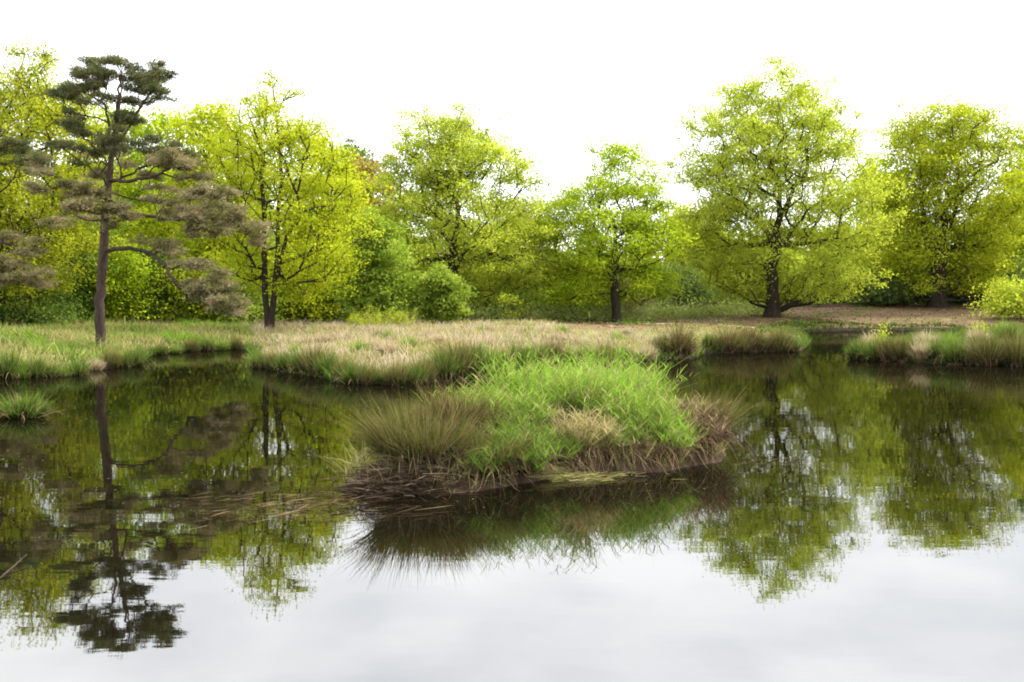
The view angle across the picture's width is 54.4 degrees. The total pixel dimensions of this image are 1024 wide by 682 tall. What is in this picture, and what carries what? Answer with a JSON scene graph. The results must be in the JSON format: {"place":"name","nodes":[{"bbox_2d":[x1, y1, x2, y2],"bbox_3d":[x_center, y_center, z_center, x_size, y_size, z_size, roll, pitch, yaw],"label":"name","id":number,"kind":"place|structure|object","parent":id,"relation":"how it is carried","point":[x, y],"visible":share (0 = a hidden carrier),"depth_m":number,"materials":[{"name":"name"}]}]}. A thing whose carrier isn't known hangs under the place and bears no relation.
{"place":"outdoors","nodes":[
{"label":"outdoors","id":0,"kind":"place"},
{"bbox_2d":[0,330,1023,681],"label":"water","id":1,"kind":"structure","parent":0,"point":[906,564],"depth_m":7.58,"materials":[{"name":"liquid"}]},
{"bbox_2d":[0,386,70,420],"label":"rush tuft","id":2,"kind":"object","parent":1,"relation":"in","point":[21,408],"visible":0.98,"depth_m":16.18,"materials":[{"name":"green plant"}]},
{"bbox_2d":[74,475,450,537],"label":"floating stems","id":3,"kind":"object","parent":1,"relation":"on","point":[294,501],"visible":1,"depth_m":9.00,"materials":[{"name":"brown plant"}]},
{"bbox_2d":[0,301,1023,384],"bbox_3d":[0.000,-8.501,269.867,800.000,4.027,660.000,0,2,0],"label":"ground","id":4,"kind":"structure","parent":0,"point":[889,309],"depth_m":79.72,"materials":[{"name":"soil"}]},
{"bbox_2d":[0,342,31,378],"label":"tussock","id":5,"kind":"object","parent":4,"relation":"on","point":[6,364],"visible":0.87,"depth_m":25.07,"materials":[{"name":"green plant"}]},
{"bbox_2d":[17,349,52,377],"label":"tussock","id":6,"kind":"object","parent":4,"relation":"on","point":[38,371],"visible":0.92,"depth_m":25.36,"materials":[{"name":"green plant"}]},
{"bbox_2d":[0,125,78,289],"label":"pine tree","id":7,"kind":"object","parent":4,"relation":"on","point":[21,149],"visible":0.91,"depth_m":37.11,"materials":[{"name":"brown plant"}]},
{"bbox_2d":[0,280,106,325],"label":"bush","id":8,"kind":"object","parent":4,"relation":"on","point":[51,311],"visible":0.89,"depth_m":49.25,"materials":[{"name":"green plant"}]},
{"bbox_2d":[0,31,148,324],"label":"oak tree","id":9,"kind":"object","parent":4,"relation":"on","point":[40,113],"visible":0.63,"depth_m":47.92,"materials":[{"name":"green plant"}]},
{"bbox_2d":[42,213,146,319],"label":"bush","id":10,"kind":"object","parent":4,"relation":"on","point":[85,289],"visible":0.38,"depth_m":55.11,"materials":[{"name":"green plant"}]},
{"bbox_2d":[99,346,124,368],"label":"tussock","id":11,"kind":"object","parent":4,"relation":"on","point":[113,361],"visible":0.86,"depth_m":29.20,"materials":[{"name":"plant"}]},
{"bbox_2d":[39,100,207,319],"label":"broadleaf tree","id":12,"kind":"object","parent":4,"relation":"on","point":[141,130],"visible":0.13,"depth_m":65.48,"materials":[{"name":"green plant"}]},
{"bbox_2d":[72,232,178,323],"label":"bush","id":13,"kind":"object","parent":4,"relation":"on","point":[133,279],"visible":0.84,"depth_m":55.36,"materials":[{"name":"green plant"}]},
{"bbox_2d":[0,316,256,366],"bbox_3d":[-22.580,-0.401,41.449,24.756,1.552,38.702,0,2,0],"label":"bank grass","id":14,"kind":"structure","parent":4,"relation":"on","point":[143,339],"depth_m":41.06,"materials":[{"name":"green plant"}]},
{"bbox_2d":[0,314,260,366],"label":"green grass","id":15,"kind":"structure","parent":4,"relation":"on","point":[172,334],"depth_m":41.97,"materials":[{"name":"plant"}]},
{"bbox_2d":[16,51,274,345],"bbox_3d":[-12.868,-4.990,35.537,9.136,10.753,4.522,0,2,0],"label":"pine tree","id":16,"kind":"object","parent":4,"relation":"on","point":[149,82],"visible":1,"depth_m":35.13,"materials":[{"name":"green plant"}]},
{"bbox_2d":[115,202,183,291],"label":"young tree","id":17,"kind":"object","parent":4,"relation":"on","point":[142,227],"visible":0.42,"depth_m":63.21,"materials":[{"name":"green plant"}]},
{"bbox_2d":[106,235,224,322],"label":"bush","id":18,"kind":"object","parent":4,"relation":"on","point":[165,296],"visible":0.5,"depth_m":57.05,"materials":[{"name":"green plant"}]},
{"bbox_2d":[117,237,260,322],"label":"bush","id":19,"kind":"object","parent":4,"relation":"on","point":[198,308],"visible":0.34,"depth_m":56.77,"materials":[{"name":"green plant"}]},
{"bbox_2d":[132,95,288,321],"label":"broadleaf tree","id":20,"kind":"object","parent":4,"relation":"on","point":[193,126],"visible":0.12,"depth_m":60.25,"materials":[{"name":"green plant"}]},
{"bbox_2d":[178,246,294,322],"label":"bush","id":21,"kind":"object","parent":4,"relation":"on","point":[253,311],"visible":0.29,"depth_m":56.45,"materials":[{"name":"green plant"}]},
{"bbox_2d":[170,64,399,329],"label":"oak tree","id":22,"kind":"object","parent":4,"relation":"on","point":[273,143],"visible":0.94,"depth_m":49.24,"materials":[{"name":"green plant"}]},
{"bbox_2d":[268,262,351,322],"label":"bush","id":23,"kind":"object","parent":4,"relation":"on","point":[307,311],"visible":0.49,"depth_m":59.44,"materials":[{"name":"green plant"}]},
{"bbox_2d":[295,338,339,375],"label":"tussock","id":24,"kind":"object","parent":4,"relation":"on","point":[307,361],"visible":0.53,"depth_m":26.02,"materials":[{"name":"plant"}]},
{"bbox_2d":[284,263,355,321],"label":"bush","id":25,"kind":"object","parent":4,"relation":"on","point":[339,315],"visible":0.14,"depth_m":60.57,"materials":[{"name":"green plant"}]},
{"bbox_2d":[308,346,344,378],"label":"tussock","id":26,"kind":"object","parent":4,"relation":"on","point":[324,362],"visible":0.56,"depth_m":25.10,"materials":[{"name":"green plant"}]},
{"bbox_2d":[268,128,397,320],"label":"broadleaf tree","id":27,"kind":"object","parent":4,"relation":"on","point":[349,153],"visible":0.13,"depth_m":63.22,"materials":[{"name":"green plant"}]},
{"bbox_2d":[331,355,375,384],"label":"tussock","id":28,"kind":"object","parent":4,"relation":"on","point":[352,378],"visible":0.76,"depth_m":23.21,"materials":[{"name":"green plant"}]},
{"bbox_2d":[334,136,388,195],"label":"broadleaf tree","id":29,"kind":"object","parent":4,"relation":"on","point":[363,153],"visible":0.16,"depth_m":110.34,"materials":[{"name":"green plant"}]},
{"bbox_2d":[324,153,413,239],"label":"broadleaf tree","id":30,"kind":"object","parent":4,"relation":"on","point":[362,167],"visible":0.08,"depth_m":86.88,"materials":[{"name":"green plant"}]},
{"bbox_2d":[356,362,383,384],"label":"tussock","id":31,"kind":"object","parent":4,"relation":"on","point":[369,374],"visible":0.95,"depth_m":23.06,"materials":[{"name":"plant"}]},
{"bbox_2d":[357,304,394,327],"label":"willow shrub","id":32,"kind":"object","parent":4,"relation":"on","point":[377,320],"visible":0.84,"depth_m":49.87,"materials":[{"name":"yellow plant"}]},
{"bbox_2d":[324,205,429,323],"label":"birch tree","id":33,"kind":"object","parent":4,"relation":"on","point":[382,284],"visible":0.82,"depth_m":55.95,"materials":[{"name":"green plant"}]},
{"bbox_2d":[379,353,415,385],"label":"tussock","id":34,"kind":"object","parent":4,"relation":"on","point":[395,379],"visible":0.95,"depth_m":22.85,"materials":[{"name":"plant"}]},
{"bbox_2d":[401,357,431,384],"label":"tussock","id":35,"kind":"object","parent":4,"relation":"on","point":[417,377],"visible":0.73,"depth_m":23.07,"materials":[{"name":"green plant"}]},
{"bbox_2d":[408,348,442,383],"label":"tussock","id":36,"kind":"object","parent":4,"relation":"on","point":[430,374],"visible":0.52,"depth_m":23.46,"materials":[{"name":"plant"}]},
{"bbox_2d":[423,337,464,381],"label":"tussock","id":37,"kind":"object","parent":4,"relation":"on","point":[450,373],"visible":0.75,"depth_m":24.18,"materials":[{"name":"green plant"}]},
{"bbox_2d":[410,260,479,322],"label":"hazel bush","id":38,"kind":"object","parent":4,"relation":"on","point":[439,293],"visible":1,"depth_m":56.31,"materials":[{"name":"green plant"}]},
{"bbox_2d":[416,328,487,379],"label":"tussock","id":39,"kind":"object","parent":4,"relation":"on","point":[464,359],"visible":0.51,"depth_m":24.62,"materials":[{"name":"plant"}]},
{"bbox_2d":[353,94,580,320],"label":"oak tree","id":40,"kind":"object","parent":4,"relation":"on","point":[484,269],"visible":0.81,"depth_m":68.27,"materials":[{"name":"green plant"}]},
{"bbox_2d":[250,317,684,371],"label":"straw grass","id":41,"kind":"structure","parent":4,"relation":"on","point":[339,335],"depth_m":37.70,"materials":[{"name":"plant"}]},
{"bbox_2d":[455,328,498,378],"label":"tussock","id":42,"kind":"object","parent":4,"relation":"on","point":[475,372],"visible":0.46,"depth_m":25.02,"materials":[{"name":"green plant"}]},
{"bbox_2d":[470,338,509,377],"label":"tussock","id":43,"kind":"object","parent":4,"relation":"on","point":[494,361],"visible":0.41,"depth_m":25.30,"materials":[{"name":"green plant"}]},
{"bbox_2d":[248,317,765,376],"bbox_3d":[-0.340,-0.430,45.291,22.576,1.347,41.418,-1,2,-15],"label":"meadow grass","id":44,"kind":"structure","parent":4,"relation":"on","point":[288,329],"depth_m":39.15,"materials":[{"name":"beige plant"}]},
{"bbox_2d":[461,266,561,318],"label":"bush","id":45,"kind":"object","parent":4,"relation":"on","point":[525,297],"visible":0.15,"depth_m":77.98,"materials":[{"name":"green plant"}]},
{"bbox_2d":[0,160,1023,304],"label":"woodland","id":46,"kind":"object","parent":4,"relation":"on","point":[787,266],"depth_m":116.57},
{"bbox_2d":[12,247,1023,322],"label":"undergrowth","id":47,"kind":"object","parent":4,"relation":"on","point":[412,305],"visible":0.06,"depth_m":96.15,"materials":[{"name":"green plant"}]},
{"bbox_2d":[496,331,542,373],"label":"tussock","id":48,"kind":"object","parent":4,"relation":"on","point":[523,354],"visible":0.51,"depth_m":26.78,"materials":[{"name":"green plant"}]},
{"bbox_2d":[20,322,1020,384],"bbox_3d":[10.108,0.011,42.272,93.272,0.759,30.644,-2,3,-42],"label":"shore sedge","id":49,"kind":"object","parent":4,"relation":"on","point":[249,347],"visible":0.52,"depth_m":34.54,"materials":[{"name":"plant"}]},
{"bbox_2d":[475,193,573,314],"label":"broadleaf tree","id":50,"kind":"object","parent":4,"relation":"on","point":[526,244],"visible":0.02,"depth_m":82.77,"materials":[{"name":"green plant"}]},
{"bbox_2d":[532,331,572,366],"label":"tussock","id":51,"kind":"object","parent":4,"relation":"on","point":[556,349],"visible":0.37,"depth_m":28.45,"materials":[{"name":"plant"}]},
{"bbox_2d":[534,260,634,317],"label":"bush","id":52,"kind":"object","parent":4,"relation":"on","point":[556,298],"visible":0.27,"depth_m":78.64,"materials":[{"name":"green plant"}]},
{"bbox_2d":[401,293,799,321],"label":"bracken","id":53,"kind":"object","parent":4,"relation":"on","point":[703,310],"visible":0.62,"depth_m":79.01,"materials":[{"name":"green plant"}]},
{"bbox_2d":[521,135,701,322],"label":"oak tree","id":54,"kind":"object","parent":4,"relation":"on","point":[632,223],"visible":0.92,"depth_m":70.88,"materials":[{"name":"green plant"}]},
{"bbox_2d":[572,272,680,318],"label":"bush","id":55,"kind":"object","parent":4,"relation":"on","point":[632,303],"visible":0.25,"depth_m":81.00,"materials":[{"name":"green plant"}]},
{"bbox_2d":[654,315,710,358],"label":"tussock","id":56,"kind":"object","parent":4,"relation":"on","point":[681,345],"visible":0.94,"depth_m":34.42,"materials":[{"name":"plant"}]},
{"bbox_2d":[633,254,736,313],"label":"bush","id":57,"kind":"object","parent":4,"relation":"on","point":[691,291],"visible":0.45,"depth_m":89.93,"materials":[{"name":"green plant"}]},
{"bbox_2d":[651,200,748,299],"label":"broadleaf tree","id":58,"kind":"object","parent":4,"relation":"on","point":[674,254],"visible":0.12,"depth_m":96.48,"materials":[{"name":"green plant"}]},
{"bbox_2d":[709,319,746,352],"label":"tussock","id":59,"kind":"object","parent":4,"relation":"on","point":[729,346],"visible":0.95,"depth_m":39.08,"materials":[{"name":"plant"}]},
{"bbox_2d":[729,318,768,351],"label":"tussock","id":60,"kind":"object","parent":4,"relation":"on","point":[753,347],"visible":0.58,"depth_m":39.62,"materials":[{"name":"plant"}]},
{"bbox_2d":[764,322,794,352],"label":"tussock","id":61,"kind":"object","parent":4,"relation":"on","point":[783,343],"visible":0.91,"depth_m":39.65,"materials":[{"name":"plant"}]},
{"bbox_2d":[649,46,920,317],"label":"oak tree","id":62,"kind":"object","parent":4,"relation":"on","point":[726,204],"visible":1,"depth_m":77.76,"materials":[{"name":"green plant"}]},
{"bbox_2d":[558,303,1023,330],"bbox_3d":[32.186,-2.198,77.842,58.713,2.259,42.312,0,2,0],"label":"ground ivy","id":63,"kind":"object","parent":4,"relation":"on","point":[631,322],"visible":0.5,"depth_m":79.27,"materials":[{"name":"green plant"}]},
{"bbox_2d":[559,304,1023,333],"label":"leaf litter","id":64,"kind":"object","parent":4,"relation":"on","point":[640,325],"visible":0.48,"depth_m":80.18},
{"bbox_2d":[630,322,991,351],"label":"shore grass","id":65,"kind":"structure","parent":4,"relation":"on","point":[698,326],"depth_m":53.11,"materials":[{"name":"beige plant"}]},
{"bbox_2d":[841,336,869,359],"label":"tussock","id":66,"kind":"object","parent":4,"relation":"on","point":[852,352],"visible":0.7,"depth_m":34.13,"materials":[{"name":"green plant"}]},
{"bbox_2d":[856,331,881,360],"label":"tussock","id":67,"kind":"object","parent":4,"relation":"on","point":[868,354],"visible":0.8,"depth_m":33.30,"materials":[{"name":"green plant"}]},
{"bbox_2d":[822,149,927,275],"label":"broadleaf tree","id":68,"kind":"object","parent":4,"relation":"on","point":[884,168],"visible":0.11,"depth_m":100.75,"materials":[{"name":"green plant"}]},
{"bbox_2d":[825,262,944,304],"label":"bush","id":69,"kind":"object","parent":4,"relation":"on","point":[894,296],"visible":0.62,"depth_m":95.65,"materials":[{"name":"green plant"}]},
{"bbox_2d":[871,329,903,361],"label":"tussock","id":70,"kind":"object","parent":4,"relation":"on","point":[885,350],"visible":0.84,"depth_m":32.91,"materials":[{"name":"plant"}]},
{"bbox_2d":[757,317,1023,335],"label":"shore grass","id":71,"kind":"structure","parent":4,"relation":"on","point":[802,323],"depth_m":76.09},
{"bbox_2d":[889,333,917,361],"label":"tussock","id":72,"kind":"object","parent":4,"relation":"on","point":[900,355],"visible":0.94,"depth_m":32.51,"materials":[{"name":"plant"}]},
{"bbox_2d":[907,333,939,362],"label":"tussock","id":73,"kind":"object","parent":4,"relation":"on","point":[919,349],"visible":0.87,"depth_m":32.17,"materials":[{"name":"beige plant"}]},
{"bbox_2d":[922,334,952,360],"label":"tussock","id":74,"kind":"object","parent":4,"relation":"on","point":[935,347],"visible":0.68,"depth_m":31.85,"materials":[{"name":"green plant"}]},
{"bbox_2d":[854,91,1023,307],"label":"oak tree","id":75,"kind":"object","parent":4,"relation":"on","point":[932,244],"visible":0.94,"depth_m":92.42,"materials":[{"name":"green plant"}]},
{"bbox_2d":[870,321,1023,363],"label":"reed grass","id":76,"kind":"structure","parent":4,"relation":"on","point":[958,337],"depth_m":38.72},
{"bbox_2d":[935,333,969,364],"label":"tussock","id":77,"kind":"object","parent":4,"relation":"on","point":[953,354],"visible":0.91,"depth_m":31.07,"materials":[{"name":"green plant"}]},
{"bbox_2d":[956,320,1008,365],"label":"tussock","id":78,"kind":"object","parent":4,"relation":"on","point":[984,354],"visible":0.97,"depth_m":30.39,"materials":[{"name":"plant"}]},
{"bbox_2d":[946,249,1023,302],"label":"bush","id":79,"kind":"object","parent":4,"relation":"on","point":[1010,273],"visible":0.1,"depth_m":97.80,"materials":[{"name":"green plant"}]},
{"bbox_2d":[961,265,1023,318],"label":"bush","id":80,"kind":"object","parent":4,"relation":"on","point":[1010,300],"visible":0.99,"depth_m":81.67,"materials":[{"name":"green plant"}]},
{"bbox_2d":[975,160,1023,269],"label":"broadleaf tree","id":81,"kind":"object","parent":4,"relation":"on","point":[1021,248],"visible":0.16,"depth_m":102.72,"materials":[{"name":"green plant"}]},
{"bbox_2d":[994,322,1023,366],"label":"tussock","id":82,"kind":"object","parent":4,"relation":"on","point":[1014,357],"visible":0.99,"depth_m":30.09,"materials":[{"name":"plant"}]},
{"bbox_2d":[0,0,1023,261],"label":"sky","id":83,"kind":"structure","parent":0,"point":[569,72],"materials":[{"name":"white"}]},
{"bbox_2d":[338,416,726,494],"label":"island","id":84,"kind":"structure","parent":0,"point":[611,469],"depth_m":10.38,"materials":[{"name":"soil"}]},
{"bbox_2d":[308,455,498,500],"bbox_3d":[-1.010,1.279,9.573,1.913,0.385,1.088,0,2,11],"label":"dead stem tangle","id":85,"kind":"object","parent":84,"relation":"on","point":[401,475],"visible":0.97,"depth_m":9.54,"materials":[{"name":"plant"}]},
{"bbox_2d":[322,384,512,492],"bbox_3d":[-0.889,0.914,10.010,2.044,1.083,1.755,0,2,0],"label":"rush clump","id":86,"kind":"object","parent":84,"relation":"on","point":[402,440],"visible":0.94,"depth_m":9.80,"materials":[{"name":"plant"}]},
{"bbox_2d":[384,371,518,433],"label":"rush clump","id":87,"kind":"object","parent":84,"relation":"on","point":[448,404],"visible":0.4,"depth_m":10.55,"materials":[{"name":"plant"}]},
{"bbox_2d":[432,375,527,427],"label":"grass tuft","id":88,"kind":"object","parent":84,"relation":"on","point":[469,398],"visible":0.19,"depth_m":11.00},
{"bbox_2d":[441,423,532,492],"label":"grass tuft","id":89,"kind":"object","parent":84,"relation":"on","point":[482,466],"visible":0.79,"depth_m":9.85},
{"bbox_2d":[446,416,551,493],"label":"rush clump","id":90,"kind":"object","parent":84,"relation":"on","point":[518,458],"visible":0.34,"depth_m":9.94,"materials":[{"name":"green plant"}]},
{"bbox_2d":[458,336,584,426],"bbox_3d":[-0.035,0.592,11.979,1.923,1.417,1.905,1,2,27],"label":"grass tuft","id":91,"kind":"object","parent":84,"relation":"on","point":[509,377],"visible":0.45,"depth_m":11.88,"materials":[{"name":"plant"}]},
{"bbox_2d":[470,396,573,472],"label":"grass tuft","id":92,"kind":"object","parent":84,"relation":"on","point":[513,420],"visible":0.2,"depth_m":10.50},
{"bbox_2d":[320,382,729,492],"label":"island grass","id":93,"kind":"structure","parent":84,"relation":"on","point":[456,469],"depth_m":10.42,"materials":[{"name":"brown plant"}]},
{"bbox_2d":[482,380,568,429],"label":"grass tuft","id":94,"kind":"object","parent":84,"relation":"on","point":[532,403],"visible":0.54,"depth_m":11.15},
{"bbox_2d":[478,417,577,486],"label":"grass tuft","id":95,"kind":"object","parent":84,"relation":"on","point":[537,457],"visible":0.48,"depth_m":10.08,"materials":[{"name":"plant"}]},
{"bbox_2d":[515,423,598,479],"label":"grass tuft","id":96,"kind":"object","parent":84,"relation":"on","point":[567,448],"visible":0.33,"depth_m":10.55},
{"bbox_2d":[487,438,673,482],"bbox_3d":[0.431,1.195,10.471,2.794,0.491,0.946,0,2,0],"label":"dead grass mat","id":97,"kind":"object","parent":84,"relation":"on","point":[567,476],"visible":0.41,"depth_m":10.43,"materials":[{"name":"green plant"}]},
{"bbox_2d":[527,390,639,475],"bbox_3d":[0.788,0.962,11.042,1.327,0.917,1.420,-2,3,-44],"label":"grass tuft","id":98,"kind":"object","parent":84,"relation":"on","point":[583,421],"visible":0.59,"depth_m":10.81,"materials":[{"name":"beige plant"}]},
{"bbox_2d":[525,348,648,421],"bbox_3d":[0.875,0.733,11.696,1.636,1.325,1.512,0,2,0],"label":"grass tuft","id":99,"kind":"object","parent":84,"relation":"on","point":[568,396],"visible":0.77,"depth_m":11.51,"materials":[{"name":"plant"}]},
{"bbox_2d":[580,413,656,474],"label":"grass tuft","id":100,"kind":"object","parent":84,"relation":"on","point":[626,432],"visible":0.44,"depth_m":10.85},
{"bbox_2d":[545,312,698,397],"bbox_3d":[1.553,0.390,14.361,2.356,1.834,3.256,1,2,34],"label":"grass tuft","id":101,"kind":"object","parent":84,"relation":"on","point":[595,357],"visible":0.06,"depth_m":14.08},
{"bbox_2d":[596,434,660,471],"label":"dead tuft","id":102,"kind":"object","parent":84,"relation":"on","point":[635,451],"visible":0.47,"depth_m":10.92,"materials":[{"name":"brown plant"}]},
{"bbox_2d":[590,361,667,416],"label":"grass tuft","id":103,"kind":"object","parent":84,"relation":"on","point":[624,380],"visible":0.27,"depth_m":11.93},
{"bbox_2d":[578,341,699,400],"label":"grass tuft","id":104,"kind":"object","parent":84,"relation":"on","point":[648,373],"visible":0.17,"depth_m":12.59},
{"bbox_2d":[575,371,708,454],"bbox_3d":[1.450,0.883,11.412,1.509,1.172,1.603,0,2,0],"label":"grass tuft","id":105,"kind":"object","parent":84,"relation":"on","point":[624,413],"visible":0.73,"depth_m":11.28,"materials":[{"name":"plant"}]},
{"bbox_2d":[632,431,702,473],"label":"dead tuft","id":106,"kind":"object","parent":84,"relation":"on","point":[664,454],"visible":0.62,"depth_m":10.99,"materials":[{"name":"brown plant"}]},
{"bbox_2d":[621,404,717,470],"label":"grass tuft","id":107,"kind":"object","parent":84,"relation":"on","point":[673,437],"visible":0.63,"depth_m":11.10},
{"bbox_2d":[658,392,747,464],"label":"grass tuft","id":108,"kind":"object","parent":84,"relation":"on","point":[717,427],"visible":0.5,"depth_m":11.59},
{"bbox_2d":[660,369,770,462],"bbox_3d":[2.366,0.858,12.120,1.820,1.052,1.707,0,2,0],"label":"rush clump","id":109,"kind":"object","parent":84,"relation":"on","point":[730,414],"visible":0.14,"depth_m":11.94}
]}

